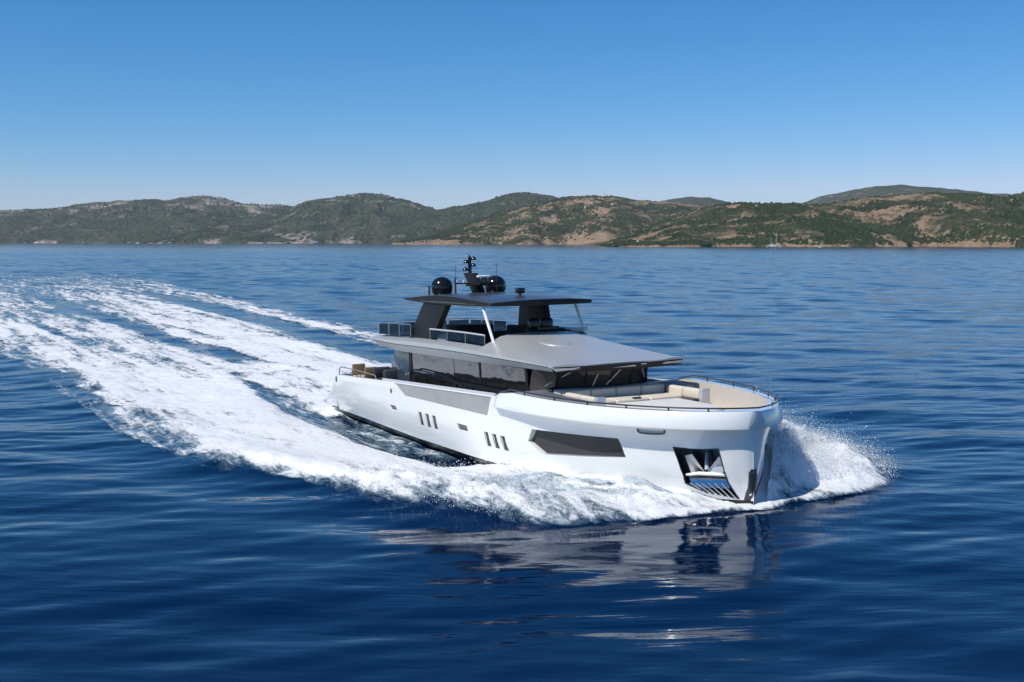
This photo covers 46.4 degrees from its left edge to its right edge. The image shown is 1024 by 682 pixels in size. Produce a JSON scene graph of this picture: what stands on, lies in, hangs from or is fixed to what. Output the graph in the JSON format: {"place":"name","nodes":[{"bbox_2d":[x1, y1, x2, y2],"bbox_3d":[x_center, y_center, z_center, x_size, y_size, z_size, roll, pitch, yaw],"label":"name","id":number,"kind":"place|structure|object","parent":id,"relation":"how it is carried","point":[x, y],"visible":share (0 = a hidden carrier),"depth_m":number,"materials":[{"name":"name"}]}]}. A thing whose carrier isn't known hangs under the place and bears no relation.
{"place":"outdoors","nodes":[
{"label":"outdoors","id":0,"kind":"place"},
{"bbox_2d":[0,196,292,242],"bbox_3d":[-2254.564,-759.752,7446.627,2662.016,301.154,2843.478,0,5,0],"label":"headland","id":1,"kind":"structure","parent":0,"point":[157,227],"depth_m":6792.39,"materials":[{"name":"green plant"}]},
{"bbox_2d":[139,224,307,243],"bbox_3d":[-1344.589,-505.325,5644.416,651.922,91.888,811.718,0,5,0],"label":"hill","id":2,"kind":"structure","parent":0,"point":[220,239],"depth_m":5407.10,"materials":[{"name":"green plant"}]},
{"bbox_2d":[255,193,435,242],"bbox_3d":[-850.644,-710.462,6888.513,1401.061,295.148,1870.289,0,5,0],"label":"hill","id":3,"kind":"structure","parent":0,"point":[396,208],"depth_m":6420.09,"materials":[{"name":"green plant"}]},
{"bbox_2d":[380,192,557,243],"bbox_3d":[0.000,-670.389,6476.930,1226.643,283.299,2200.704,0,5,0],"label":"hill middle back","id":4,"kind":"structure","parent":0,"point":[490,210],"depth_m":6169.44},
{"bbox_2d":[0,243,1023,681],"bbox_3d":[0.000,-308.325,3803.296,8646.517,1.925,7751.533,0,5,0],"label":"sea","id":5,"kind":"structure","parent":0,"point":[124,557],"depth_m":31.98,"materials":[{"name":"liquid"}]},
{"bbox_2d":[0,272,886,523],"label":"wake foam","id":6,"kind":"object","parent":5,"relation":"on","point":[254,428],"visible":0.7,"depth_m":53.05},
{"bbox_2d":[327,255,782,504],"bbox_3d":[0.487,0.780,44.769,7.570,8.103,26.884,-3,5,-28],"label":"motor yacht","id":7,"kind":"object","parent":5,"relation":"on","point":[536,385],"visible":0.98,"depth_m":39.54,"materials":[{"name":"white metal"}]},
{"bbox_2d":[352,363,364,376],"bbox_3d":[-6.686,1.510,52.806,0.644,0.980,0.595,-3,5,-28],"label":"deck chair","id":8,"kind":"object","parent":7,"relation":"on","point":[360,367],"visible":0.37,"depth_m":52.93,"materials":[{"name":"beige fabric"}]},
{"bbox_2d":[360,367,372,378],"bbox_3d":[-6.162,1.591,51.507,0.644,0.980,0.595,-3,5,-28],"label":"deck chair","id":9,"kind":"object","parent":7,"relation":"on","point":[368,369],"visible":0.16,"depth_m":51.16,"materials":[{"name":"beige fabric"}]},
{"bbox_2d":[372,366,396,379],"bbox_3d":[-5.232,1.619,50.186,0.850,0.975,1.550,-3,5,-28],"label":"cockpit sofa","id":10,"kind":"object","parent":7,"relation":"on","point":[387,372],"visible":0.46,"depth_m":50.46,"materials":[{"name":"grey fabric"}]},
{"bbox_2d":[412,353,454,378],"bbox_3d":[-3.084,0.920,46.455,0.075,0.805,3.930,-3,5,-28],"label":"saloon window","id":11,"kind":"structure","parent":7,"relation":"in","point":[444,366],"depth_m":46.28,"materials":[{"name":"black glass"}]},
{"bbox_2d":[454,359,479,383],"bbox_3d":[-1.647,1.082,43.764,0.075,0.805,2.080,-3,5,-28],"label":"saloon window","id":12,"kind":"structure","parent":7,"relation":"in","point":[465,370],"depth_m":43.74,"materials":[{"name":"black glass"}]},
{"bbox_2d":[480,362,525,390],"bbox_3d":[-0.308,1.233,41.258,0.075,0.805,3.330,-3,5,-28],"label":"saloon window","id":13,"kind":"structure","parent":7,"relation":"in","point":[502,376],"depth_m":41.19,"materials":[{"name":"black glass"}]},
{"bbox_2d":[308,385,899,520],"bbox_3d":[4.710,2.531,37.102,20.182,3.407,8.914,-3,5,-28],"label":"bow spray","id":14,"kind":"object","parent":5,"relation":"on","point":[816,448],"visible":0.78,"depth_m":35.72,"materials":[{"name":"white liquid"}]},
{"bbox_2d":[470,422,811,502],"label":"spray sheets","id":15,"kind":"object","parent":5,"relation":"on","point":[648,483],"visible":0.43,"depth_m":35.31,"materials":[{"name":"liquid"}]},
{"bbox_2d":[0,0,1023,209],"label":"sky","id":16,"kind":"structure","parent":0,"point":[437,104],"materials":[{"name":"blue"}]},
{"bbox_2d":[392,196,702,244],"bbox_3d":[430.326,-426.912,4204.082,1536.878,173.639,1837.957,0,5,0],"label":"hill","id":17,"kind":"structure","parent":0,"point":[604,234],"depth_m":3725.07,"materials":[{"name":"green plant"}]},
{"bbox_2d":[660,197,727,206],"bbox_3d":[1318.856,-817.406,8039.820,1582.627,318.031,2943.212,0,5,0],"label":"distant mountain","id":18,"kind":"structure","parent":0,"point":[706,201],"depth_m":8044.85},
{"bbox_2d":[581,194,1023,246],"bbox_3d":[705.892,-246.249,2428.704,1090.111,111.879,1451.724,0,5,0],"label":"hill","id":19,"kind":"structure","parent":0,"point":[973,215],"depth_m":2099.16,"materials":[{"name":"green plant"}]},
{"bbox_2d":[0,191,1023,246],"bbox_3d":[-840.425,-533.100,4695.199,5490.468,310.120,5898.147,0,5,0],"label":"scrub","id":20,"kind":"object","parent":19,"relation":"on","point":[860,231],"visible":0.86,"depth_m":3453.11,"materials":[{"name":"green plant"}]},
{"bbox_2d":[802,184,1012,204],"bbox_3d":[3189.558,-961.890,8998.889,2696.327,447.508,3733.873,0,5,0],"label":"distant mountain","id":21,"kind":"structure","parent":0,"point":[891,190],"depth_m":9005.84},
{"bbox_2d":[1006,193,1023,197],"bbox_3d":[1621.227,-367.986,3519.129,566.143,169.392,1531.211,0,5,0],"label":"hill","id":22,"kind":"structure","parent":0,"point":[1020,195],"depth_m":3549.68,"materials":[{"name":"green plant"}]}
]}

